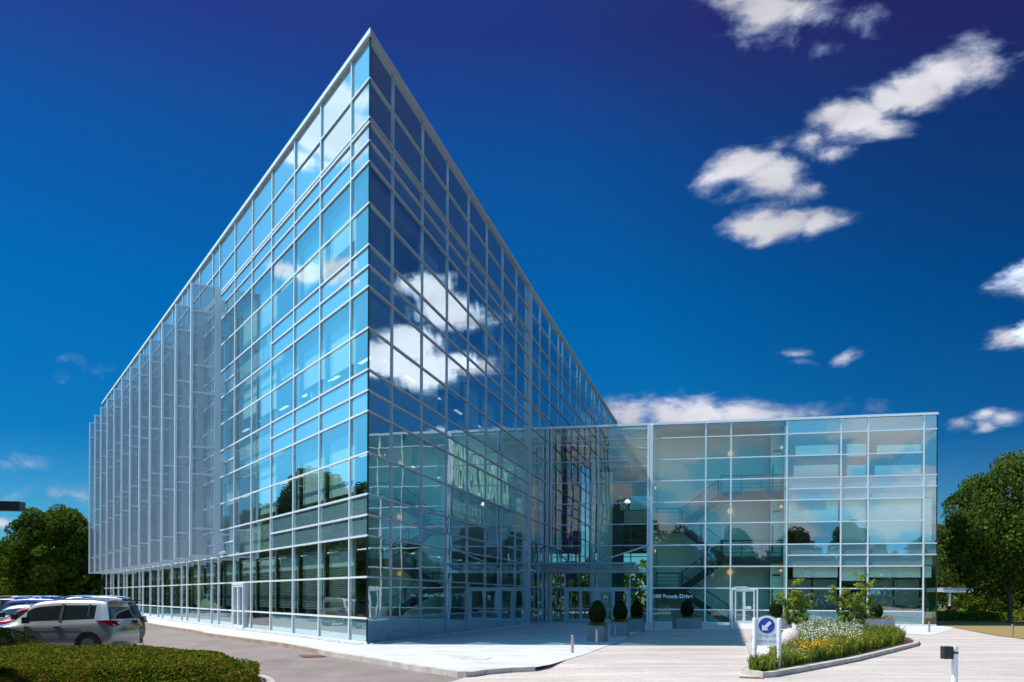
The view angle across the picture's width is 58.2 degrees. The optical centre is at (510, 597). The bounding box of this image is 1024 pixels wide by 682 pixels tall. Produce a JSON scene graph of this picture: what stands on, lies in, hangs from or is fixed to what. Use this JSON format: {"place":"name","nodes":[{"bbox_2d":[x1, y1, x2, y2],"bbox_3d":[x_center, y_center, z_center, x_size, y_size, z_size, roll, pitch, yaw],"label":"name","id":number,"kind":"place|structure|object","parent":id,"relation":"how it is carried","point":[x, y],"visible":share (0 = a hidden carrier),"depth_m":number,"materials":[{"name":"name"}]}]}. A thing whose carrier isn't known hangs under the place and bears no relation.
{"place":"outdoors","nodes":[
{"label":"outdoors","id":0,"kind":"place"},
{"bbox_2d":[0,643,261,681],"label":"hedge","id":1,"kind":"object","parent":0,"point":[32,662],"visible":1,"depth_m":16.38,"materials":[{"name":"green plant"}]},
{"bbox_2d":[137,625,461,681],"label":"road","id":2,"kind":"structure","parent":0,"point":[281,664],"depth_m":23.23,"materials":[{"name":"grey asphalt"}]},
{"bbox_2d":[0,597,20,605],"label":"parked suv","id":3,"kind":"object","parent":2,"relation":"on","point":[3,601],"visible":0.09,"depth_m":43.40,"materials":[{"name":"white paint"}]},
{"bbox_2d":[0,501,25,511],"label":"street lamp","id":4,"kind":"object","parent":2,"relation":"on","point":[18,506],"visible":1,"depth_m":25.84,"materials":[{"name":"grey metal"}]},
{"bbox_2d":[0,605,31,624],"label":"parked car","id":5,"kind":"object","parent":2,"relation":"on","point":[13,616],"visible":0.1,"depth_m":32.64,"materials":[{"name":"red paint"}]},
{"bbox_2d":[0,604,33,618],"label":"parked car","id":6,"kind":"object","parent":2,"relation":"on","point":[6,612],"visible":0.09,"depth_m":35.65,"materials":[{"name":"grey paint"}]},
{"bbox_2d":[0,627,43,643],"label":"shrub","id":7,"kind":"object","parent":2,"relation":"on","point":[17,632],"visible":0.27,"depth_m":24.55,"materials":[{"name":"green plant"}]},
{"bbox_2d":[0,593,68,610],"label":"parked suv","id":8,"kind":"object","parent":2,"relation":"on","point":[31,600],"visible":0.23,"depth_m":38.51,"materials":[{"name":"blue paint"}]},
{"bbox_2d":[0,592,141,645],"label":"parked suv","id":9,"kind":"object","parent":2,"relation":"on","point":[76,621],"visible":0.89,"depth_m":26.64,"materials":[{"name":"silver metal"}]},
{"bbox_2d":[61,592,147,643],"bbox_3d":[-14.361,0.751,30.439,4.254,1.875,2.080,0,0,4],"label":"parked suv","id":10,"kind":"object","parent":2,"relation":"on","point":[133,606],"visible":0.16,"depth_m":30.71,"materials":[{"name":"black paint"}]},
{"bbox_2d":[145,622,320,653],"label":"kerb","id":11,"kind":"structure","parent":2,"relation":"on","point":[301,648],"depth_m":33.55,"materials":[{"name":"grey concrete"}]},
{"bbox_2d":[258,674,275,681],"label":"kerb","id":12,"kind":"structure","parent":2,"relation":"on","point":[264,678],"depth_m":18.22,"materials":[{"name":"concrete"}]},
{"bbox_2d":[319,650,534,677],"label":"kerb","id":13,"kind":"structure","parent":2,"relation":"on","point":[442,671],"depth_m":20.38,"materials":[{"name":"concrete"}]},
{"bbox_2d":[0,0,1023,598],"label":"sky","id":14,"kind":"structure","parent":0,"point":[722,209],"materials":[{"name":"blue"}]},
{"bbox_2d":[147,618,954,670],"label":"pavement","id":15,"kind":"structure","parent":0,"point":[549,643],"depth_m":30.22,"materials":[{"name":"grey concrete"}]},
{"bbox_2d":[462,657,491,659],"bbox_3d":[-0.870,1.542,23.215,0.659,0.006,0.874,0,0,10],"label":"access cover","id":16,"kind":"object","parent":15,"relation":"on","point":[475,658],"visible":1,"depth_m":23.17,"materials":[{"name":"grey metal"}]},
{"bbox_2d":[89,28,938,643],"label":"office building","id":17,"kind":"structure","parent":15,"relation":"on","point":[353,394],"depth_m":45.99,"materials":[{"name":"blue glass"}]},
{"bbox_2d":[232,583,245,627],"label":"door","id":18,"kind":"structure","parent":17,"relation":"in","point":[238,585],"depth_m":43.64,"materials":[{"name":"white"}]},
{"bbox_2d":[271,581,291,612],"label":"window pane","id":19,"kind":"structure","parent":17,"relation":"in","point":[281,591],"depth_m":38.02,"materials":[{"name":"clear glass"}]},
{"bbox_2d":[271,547,291,579],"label":"window pane","id":20,"kind":"structure","parent":17,"relation":"in","point":[281,560],"depth_m":38.04,"materials":[{"name":"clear glass"}]},
{"bbox_2d":[272,480,291,516],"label":"window pane","id":21,"kind":"structure","parent":17,"relation":"in","point":[281,493],"depth_m":37.97,"materials":[{"name":"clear glass"}]},
{"bbox_2d":[272,446,292,484],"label":"window pane","id":22,"kind":"structure","parent":17,"relation":"in","point":[282,462],"depth_m":37.99,"materials":[{"name":"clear glass"}]},
{"bbox_2d":[272,379,292,420],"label":"window pane","id":23,"kind":"structure","parent":17,"relation":"in","point":[282,397],"depth_m":38.03,"materials":[{"name":"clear glass"}]},
{"bbox_2d":[273,244,293,293],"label":"window pane","id":24,"kind":"structure","parent":17,"relation":"in","point":[283,269],"depth_m":37.99,"materials":[{"name":"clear glass"}]},
{"bbox_2d":[294,580,317,614],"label":"window pane","id":25,"kind":"structure","parent":17,"relation":"in","point":[306,591],"depth_m":35.26,"materials":[{"name":"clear glass"}]},
{"bbox_2d":[294,544,317,578],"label":"window pane","id":26,"kind":"structure","parent":17,"relation":"in","point":[306,556],"depth_m":35.28,"materials":[{"name":"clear glass"}]},
{"bbox_2d":[294,471,317,510],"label":"window pane","id":27,"kind":"structure","parent":17,"relation":"in","point":[305,487],"depth_m":35.31,"materials":[{"name":"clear glass"}]},
{"bbox_2d":[294,434,318,476],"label":"window pane","id":28,"kind":"structure","parent":17,"relation":"in","point":[306,452],"depth_m":35.33,"materials":[{"name":"blue glass"}]},
{"bbox_2d":[295,362,318,407],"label":"window pane","id":29,"kind":"structure","parent":17,"relation":"in","point":[307,382],"depth_m":35.27,"materials":[{"name":"blue glass"}]},
{"bbox_2d":[295,326,318,373],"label":"window pane","id":30,"kind":"structure","parent":17,"relation":"in","point":[307,348],"depth_m":35.28,"materials":[{"name":"blue glass"}]},
{"bbox_2d":[295,253,318,305],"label":"window pane","id":31,"kind":"structure","parent":17,"relation":"in","point":[307,280],"depth_m":35.32,"materials":[{"name":"blue glass"}]},
{"bbox_2d":[296,216,319,270],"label":"window pane","id":32,"kind":"structure","parent":17,"relation":"in","point":[308,243],"depth_m":35.24,"materials":[{"name":"blue glass"}]},
{"bbox_2d":[320,579,347,615],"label":"window pane","id":33,"kind":"structure","parent":17,"relation":"in","point":[333,592],"depth_m":32.58,"materials":[{"name":"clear glass"}]},
{"bbox_2d":[320,539,347,577],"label":"window pane","id":34,"kind":"structure","parent":17,"relation":"in","point":[334,554],"depth_m":32.61,"materials":[{"name":"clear glass"}]},
{"bbox_2d":[320,460,348,503],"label":"window pane","id":35,"kind":"structure","parent":17,"relation":"in","point":[334,482],"depth_m":32.62,"materials":[{"name":"blue glass"}]},
{"bbox_2d":[321,421,348,466],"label":"window pane","id":36,"kind":"structure","parent":17,"relation":"in","point":[334,441],"depth_m":32.57,"materials":[{"name":"blue glass"}]},
{"bbox_2d":[321,342,348,393],"bbox_3d":[-6.216,-8.098,32.609,0.001,1.350,3.060,0,0,-31],"label":"window pane","id":37,"kind":"structure","parent":17,"relation":"in","point":[334,367],"depth_m":32.60,"materials":[{"name":"blue glass"}]},
{"bbox_2d":[321,302,349,356],"bbox_3d":[-6.209,-9.448,32.609,0.003,1.350,3.060,0,0,-31],"label":"window pane","id":38,"kind":"structure","parent":17,"relation":"in","point":[334,330],"depth_m":32.62,"materials":[{"name":"blue glass"}]},
{"bbox_2d":[322,184,349,245],"bbox_3d":[-6.188,-13.498,32.609,0.005,1.350,3.060,0,0,-31],"label":"window pane","id":39,"kind":"structure","parent":17,"relation":"in","point":[337,214],"depth_m":32.59,"materials":[{"name":"blue glass"}]},
{"bbox_2d":[322,223,349,282],"bbox_3d":[-6.194,-12.148,32.609,0.001,1.350,3.060,0,0,-31],"label":"window pane","id":40,"kind":"structure","parent":17,"relation":"in","point":[337,252],"depth_m":32.57,"materials":[{"name":"blue glass"}]},
{"bbox_2d":[351,417,357,456],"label":"window pane","id":41,"kind":"structure","parent":17,"relation":"in","point":[354,422],"depth_m":31.02,"materials":[{"name":"blue glass"}]},
{"bbox_2d":[352,331,365,375],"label":"window pane","id":42,"kind":"structure","parent":17,"relation":"in","point":[358,342],"depth_m":30.78,"materials":[{"name":"blue glass"}]},
{"bbox_2d":[352,288,367,335],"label":"window pane","id":43,"kind":"structure","parent":17,"relation":"in","point":[358,303],"depth_m":30.65,"materials":[{"name":"blue glass"}]},
{"bbox_2d":[352,206,367,256],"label":"window pane","id":44,"kind":"structure","parent":17,"relation":"in","point":[360,223],"depth_m":30.60,"materials":[{"name":"blue glass"}]},
{"bbox_2d":[352,164,368,216],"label":"window pane","id":45,"kind":"structure","parent":17,"relation":"in","point":[360,183],"depth_m":30.61,"materials":[{"name":"blue glass"}]},
{"bbox_2d":[368,578,389,616],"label":"window pane","id":46,"kind":"structure","parent":17,"relation":"in","point":[378,589],"depth_m":30.91,"materials":[{"name":"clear glass"}]},
{"bbox_2d":[369,537,389,576],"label":"window pane","id":47,"kind":"structure","parent":17,"relation":"in","point":[379,549],"depth_m":30.98,"materials":[{"name":"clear glass"}]},
{"bbox_2d":[369,454,390,498],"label":"window pane","id":48,"kind":"structure","parent":17,"relation":"in","point":[379,469],"depth_m":30.95,"materials":[{"name":"teal glass"}]},
{"bbox_2d":[369,412,390,459],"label":"window pane","id":49,"kind":"structure","parent":17,"relation":"in","point":[379,429],"depth_m":30.93,"materials":[{"name":"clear glass"}]},
{"bbox_2d":[370,330,390,381],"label":"window pane","id":50,"kind":"structure","parent":17,"relation":"in","point":[380,350],"depth_m":30.97,"materials":[{"name":"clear glass"}]},
{"bbox_2d":[370,165,391,224],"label":"window pane","id":51,"kind":"structure","parent":17,"relation":"in","point":[381,193],"depth_m":30.99,"materials":[{"name":"blue glass"}]},
{"bbox_2d":[370,289,391,341],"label":"window pane","id":52,"kind":"structure","parent":17,"relation":"in","point":[380,311],"depth_m":30.96,"materials":[{"name":"blue glass"}]},
{"bbox_2d":[370,206,391,264],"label":"window pane","id":53,"kind":"structure","parent":17,"relation":"in","point":[380,231],"depth_m":30.92,"materials":[{"name":"blue glass"}]},
{"bbox_2d":[392,579,419,615],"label":"window pane","id":54,"kind":"structure","parent":17,"relation":"in","point":[405,593],"depth_m":33.50,"materials":[{"name":"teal glass"}]},
{"bbox_2d":[392,541,419,578],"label":"window pane","id":55,"kind":"structure","parent":17,"relation":"in","point":[405,556],"depth_m":33.48,"materials":[{"name":"teal glass"}]},
{"bbox_2d":[393,464,420,507],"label":"window pane","id":56,"kind":"structure","parent":17,"relation":"in","point":[406,483],"depth_m":33.55,"materials":[{"name":"teal glass"}]},
{"bbox_2d":[393,425,420,471],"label":"window pane","id":57,"kind":"structure","parent":17,"relation":"in","point":[406,446],"depth_m":33.53,"materials":[{"name":"teal glass"}]},
{"bbox_2d":[393,347,420,400],"bbox_3d":[-3.777,-8.085,33.556,0.004,1.350,3.140,0,0,13],"label":"window pane","id":58,"kind":"structure","parent":17,"relation":"in","point":[406,374],"depth_m":33.48,"materials":[{"name":"white glass"}]},
{"bbox_2d":[393,310,420,364],"bbox_3d":[-3.770,-9.435,33.556,0.001,1.350,3.140,0,0,13],"label":"window pane","id":59,"kind":"structure","parent":17,"relation":"in","point":[406,337],"depth_m":33.47,"materials":[{"name":"glass"}]},
{"bbox_2d":[394,193,421,258],"bbox_3d":[-3.749,-13.485,33.556,0.005,1.350,3.140,0,0,13],"label":"window pane","id":60,"kind":"structure","parent":17,"relation":"in","point":[405,223],"depth_m":33.50,"materials":[{"name":"blue glass"}]},
{"bbox_2d":[394,232,421,294],"bbox_3d":[-3.756,-12.135,33.556,0.007,1.350,3.140,0,0,13],"label":"window pane","id":61,"kind":"structure","parent":17,"relation":"in","point":[406,262],"depth_m":33.53,"materials":[{"name":"blue glass"}]},
{"bbox_2d":[422,581,444,614],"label":"window pane","id":62,"kind":"structure","parent":17,"relation":"in","point":[433,593],"depth_m":36.69,"materials":[{"name":"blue glass"}]},
{"bbox_2d":[422,546,444,580],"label":"window pane","id":63,"kind":"structure","parent":17,"relation":"in","point":[433,559],"depth_m":36.66,"materials":[{"name":"blue glass"}]},
{"bbox_2d":[422,475,445,514],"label":"window pane","id":64,"kind":"structure","parent":17,"relation":"in","point":[433,492],"depth_m":36.63,"materials":[{"name":"blue glass"}]},
{"bbox_2d":[422,441,445,482],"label":"window pane","id":65,"kind":"structure","parent":17,"relation":"in","point":[434,458],"depth_m":36.72,"materials":[{"name":"blue glass"}]},
{"bbox_2d":[423,370,445,416],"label":"window pane","id":66,"kind":"structure","parent":17,"relation":"in","point":[434,392],"depth_m":36.68,"materials":[{"name":"blue glass"}]},
{"bbox_2d":[423,335,445,383],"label":"window pane","id":67,"kind":"structure","parent":17,"relation":"in","point":[434,359],"depth_m":36.65,"materials":[{"name":"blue glass"}]},
{"bbox_2d":[423,265,446,318],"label":"window pane","id":68,"kind":"structure","parent":17,"relation":"in","point":[434,291],"depth_m":36.73,"materials":[{"name":"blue glass"}]},
{"bbox_2d":[424,230,446,285],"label":"window pane","id":69,"kind":"structure","parent":17,"relation":"in","point":[434,257],"depth_m":36.72,"materials":[{"name":"blue glass"}]},
{"bbox_2d":[565,588,595,621],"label":"door","id":70,"kind":"structure","parent":17,"relation":"in","point":[580,590],"depth_m":59.19,"materials":[{"name":"grey metal"}]},
{"bbox_2d":[597,588,628,621],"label":"door","id":71,"kind":"structure","parent":17,"relation":"in","point":[599,590],"depth_m":58.70,"materials":[{"name":"grey metal"}]},
{"bbox_2d":[731,589,757,622],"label":"door","id":72,"kind":"structure","parent":17,"relation":"in","point":[743,610],"depth_m":56.80,"materials":[{"name":"white metal"}]},
{"bbox_2d":[146,617,927,644],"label":"pebbles","id":73,"kind":"object","parent":15,"relation":"on","point":[357,643],"visible":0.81,"depth_m":38.48,"materials":[{"name":"grey gravel"}]},
{"bbox_2d":[571,635,573,652],"bbox_3d":[1.730,1.309,25.819,0.086,0.500,0.086,0,0,0],"label":"bollard","id":74,"kind":"object","parent":15,"relation":"on","point":[572,643],"visible":1,"depth_m":25.79,"materials":[{"name":"silver metal"}]},
{"bbox_2d":[587,600,607,641],"bbox_3d":[3.087,0.827,32.779,0.685,1.478,0.700,0,0,18],"label":"planter","id":75,"kind":"object","parent":15,"relation":"on","point":[597,613],"visible":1,"depth_m":32.55,"materials":[{"name":"grey concrete"}]},
{"bbox_2d":[610,600,629,635],"bbox_3d":[4.444,0.839,37.369,0.703,1.469,0.698,0,0,18],"label":"planter","id":76,"kind":"object","parent":15,"relation":"on","point":[620,613],"visible":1,"depth_m":37.14,"materials":[{"name":"grey concrete"}]},
{"bbox_2d":[628,600,644,631],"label":"planter","id":77,"kind":"object","parent":15,"relation":"on","point":[637,621],"visible":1,"depth_m":42.13,"materials":[{"name":"grey concrete"}]},
{"bbox_2d":[672,600,701,628],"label":"planter","id":78,"kind":"object","parent":15,"relation":"on","point":[685,621],"visible":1,"depth_m":46.64,"materials":[{"name":"grey concrete"}]},
{"bbox_2d":[760,600,791,628],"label":"planter","id":79,"kind":"object","parent":15,"relation":"on","point":[775,610],"visible":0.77,"depth_m":47.18,"materials":[{"name":"green plant"}]},
{"bbox_2d":[862,603,894,626],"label":"planter","id":80,"kind":"object","parent":15,"relation":"on","point":[877,611],"visible":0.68,"depth_m":46.02,"materials":[{"name":"grey concrete"}]},
{"bbox_2d":[451,628,1023,681],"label":"driveway","id":81,"kind":"structure","parent":0,"point":[686,656],"depth_m":22.19,"materials":[{"name":"grey concrete"}]},
{"bbox_2d":[741,630,919,677],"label":"bed kerb","id":82,"kind":"structure","parent":81,"relation":"on","point":[745,670],"depth_m":21.34,"materials":[{"name":"concrete"}]},
{"bbox_2d":[763,631,913,671],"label":"bed soil","id":83,"kind":"structure","parent":82,"relation":"in","point":[907,641],"depth_m":24.58,"materials":[{"name":"brown soil"}]},
{"bbox_2d":[751,640,771,657],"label":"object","id":84,"kind":"structure","parent":83,"relation":"on","point":[762,649],"depth_m":26.60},
{"bbox_2d":[752,616,781,666],"bbox_3d":[5.566,1.039,19.999,0.610,1.280,0.100,0,0,12],"label":"direction sign","id":85,"kind":"object","parent":83,"relation":"on","point":[766,630],"visible":0.98,"depth_m":19.98,"materials":[{"name":"white metal"}]},
{"bbox_2d":[781,628,800,644],"bbox_3d":[8.181,1.199,26.824,0.620,0.618,0.620,0,0,0],"label":"stone ball","id":86,"kind":"object","parent":83,"relation":"on","point":[788,634],"visible":0.56,"depth_m":26.62,"materials":[{"name":"white stone"}]},
{"bbox_2d":[773,577,814,627],"bbox_3d":[11.667,0.371,37.675,2.069,2.389,1.275,0,0,-29],"label":"young tree","id":87,"kind":"object","parent":83,"relation":"on","point":[801,606],"visible":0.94,"depth_m":37.61,"materials":[{"name":"green plant"}]},
{"bbox_2d":[746,639,846,671],"bbox_3d":[6.330,1.290,21.712,1.851,0.475,7.050,0,0,32],"label":"herb planting","id":88,"kind":"object","parent":83,"relation":"on","point":[763,663],"visible":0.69,"depth_m":20.40,"materials":[{"name":"green plant"}]},
{"bbox_2d":[746,639,843,661],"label":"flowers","id":89,"kind":"object","parent":88,"relation":"on","point":[785,651],"visible":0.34,"depth_m":21.06,"materials":[{"name":"yellow plant"}]},
{"bbox_2d":[794,616,864,650],"bbox_3d":[11.890,1.144,33.852,2.792,0.819,18.883,0,0,18],"label":"white flower planting","id":90,"kind":"object","parent":83,"relation":"on","point":[821,636],"visible":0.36,"depth_m":29.02,"materials":[{"name":"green plant"}]},
{"bbox_2d":[794,617,865,643],"bbox_3d":[11.680,1.096,33.887,2.681,0.712,18.833,0,0,20],"label":"white blossom","id":91,"kind":"object","parent":90,"relation":"attached to","point":[826,629],"visible":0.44,"depth_m":29.08,"materials":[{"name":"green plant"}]},
{"bbox_2d":[790,633,884,662],"bbox_3d":[8.488,1.271,25.576,2.449,0.537,9.678,0,0,31],"label":"orange flower planting","id":92,"kind":"object","parent":83,"relation":"on","point":[829,647],"visible":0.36,"depth_m":22.96,"materials":[{"name":"green plant"}]},
{"bbox_2d":[793,631,885,657],"bbox_3d":[8.466,1.203,25.612,2.422,0.488,9.693,0,0,33],"label":"orange blossom","id":93,"kind":"object","parent":92,"relation":"attached to","point":[814,641],"visible":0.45,"depth_m":22.85,"materials":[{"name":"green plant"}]},
{"bbox_2d":[824,572,878,624],"bbox_3d":[14.289,0.260,38.396,2.333,2.642,1.215,0,0,-17],"label":"young tree","id":94,"kind":"object","parent":83,"relation":"on","point":[858,609],"visible":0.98,"depth_m":38.33,"materials":[{"name":"green plant"}]},
{"bbox_2d":[827,622,906,656],"bbox_3d":[12.056,1.232,30.912,2.627,0.662,17.080,0,0,20],"label":"leafy planting","id":95,"kind":"object","parent":83,"relation":"on","point":[893,636],"visible":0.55,"depth_m":28.61,"materials":[{"name":"green plant"}]},
{"bbox_2d":[940,646,958,681],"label":"post light","id":96,"kind":"object","parent":81,"relation":"on","point":[949,652],"visible":1,"depth_m":15.75,"materials":[{"name":"white paint"}]},
{"bbox_2d":[624,599,944,608],"bbox_3d":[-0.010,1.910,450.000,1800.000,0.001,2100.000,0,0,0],"label":"ground","id":97,"kind":"structure","parent":0,"point":[642,600],"depth_m":391.09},
{"bbox_2d":[0,507,68,597],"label":"broadleaf tree","id":98,"kind":"object","parent":97,"relation":"on","point":[28,529],"visible":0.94,"depth_m":82.89,"materials":[{"name":"green plant"}]},
{"bbox_2d":[0,503,101,597],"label":"broadleaf tree","id":99,"kind":"object","parent":97,"relation":"on","point":[70,532],"visible":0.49,"depth_m":86.78,"materials":[{"name":"green plant"}]},
{"bbox_2d":[0,574,103,598],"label":"undergrowth","id":100,"kind":"object","parent":97,"relation":"on","point":[96,588],"visible":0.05,"depth_m":86.77,"materials":[{"name":"green plant"}]},
{"bbox_2d":[624,559,646,605],"bbox_3d":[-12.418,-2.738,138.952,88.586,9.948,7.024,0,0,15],"label":"young tree","id":101,"kind":"object","parent":97,"relation":"on","point":[640,591],"visible":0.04,"depth_m":129.65,"materials":[{"name":"green plant"}]},
{"bbox_2d":[937,590,1020,608],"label":"woodland","id":102,"kind":"object","parent":97,"relation":"on","point":[944,602],"visible":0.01,"depth_m":118.97,"materials":[{"name":"green plant"}]},
{"bbox_2d":[937,609,1023,638],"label":"lawn","id":103,"kind":"structure","parent":0,"point":[1000,628],"depth_m":53.08,"materials":[{"name":"green plant"}]},
{"bbox_2d":[937,538,963,600],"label":"broadleaf tree","id":104,"kind":"object","parent":103,"relation":"on","point":[943,594],"visible":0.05,"depth_m":103.61,"materials":[{"name":"green plant"}]},
{"bbox_2d":[937,587,980,605],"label":"garden pavilion","id":105,"kind":"structure","parent":103,"relation":"on","point":[950,590],"depth_m":89.80,"materials":[{"name":"grey metal"}]},
{"bbox_2d":[937,472,1001,600],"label":"broadleaf tree","id":106,"kind":"object","parent":103,"relation":"on","point":[962,497],"visible":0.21,"depth_m":91.46,"materials":[{"name":"green plant"}]},
{"bbox_2d":[945,579,997,609],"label":"bush","id":107,"kind":"object","parent":103,"relation":"on","point":[956,602],"visible":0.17,"depth_m":97.09,"materials":[{"name":"green plant"}]},
{"bbox_2d":[937,607,1023,620],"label":"undergrowth","id":108,"kind":"object","parent":103,"relation":"on","point":[967,615],"visible":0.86,"depth_m":66.69,"materials":[{"name":"green plant"}]},
{"bbox_2d":[938,449,1023,622],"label":"broadleaf tree","id":109,"kind":"object","parent":103,"relation":"on","point":[986,539],"visible":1,"depth_m":61.17,"materials":[{"name":"green plant"}]},
{"bbox_2d":[960,575,1023,612],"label":"bush","id":110,"kind":"object","parent":103,"relation":"on","point":[994,605],"visible":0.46,"depth_m":71.29,"materials":[{"name":"green plant"}]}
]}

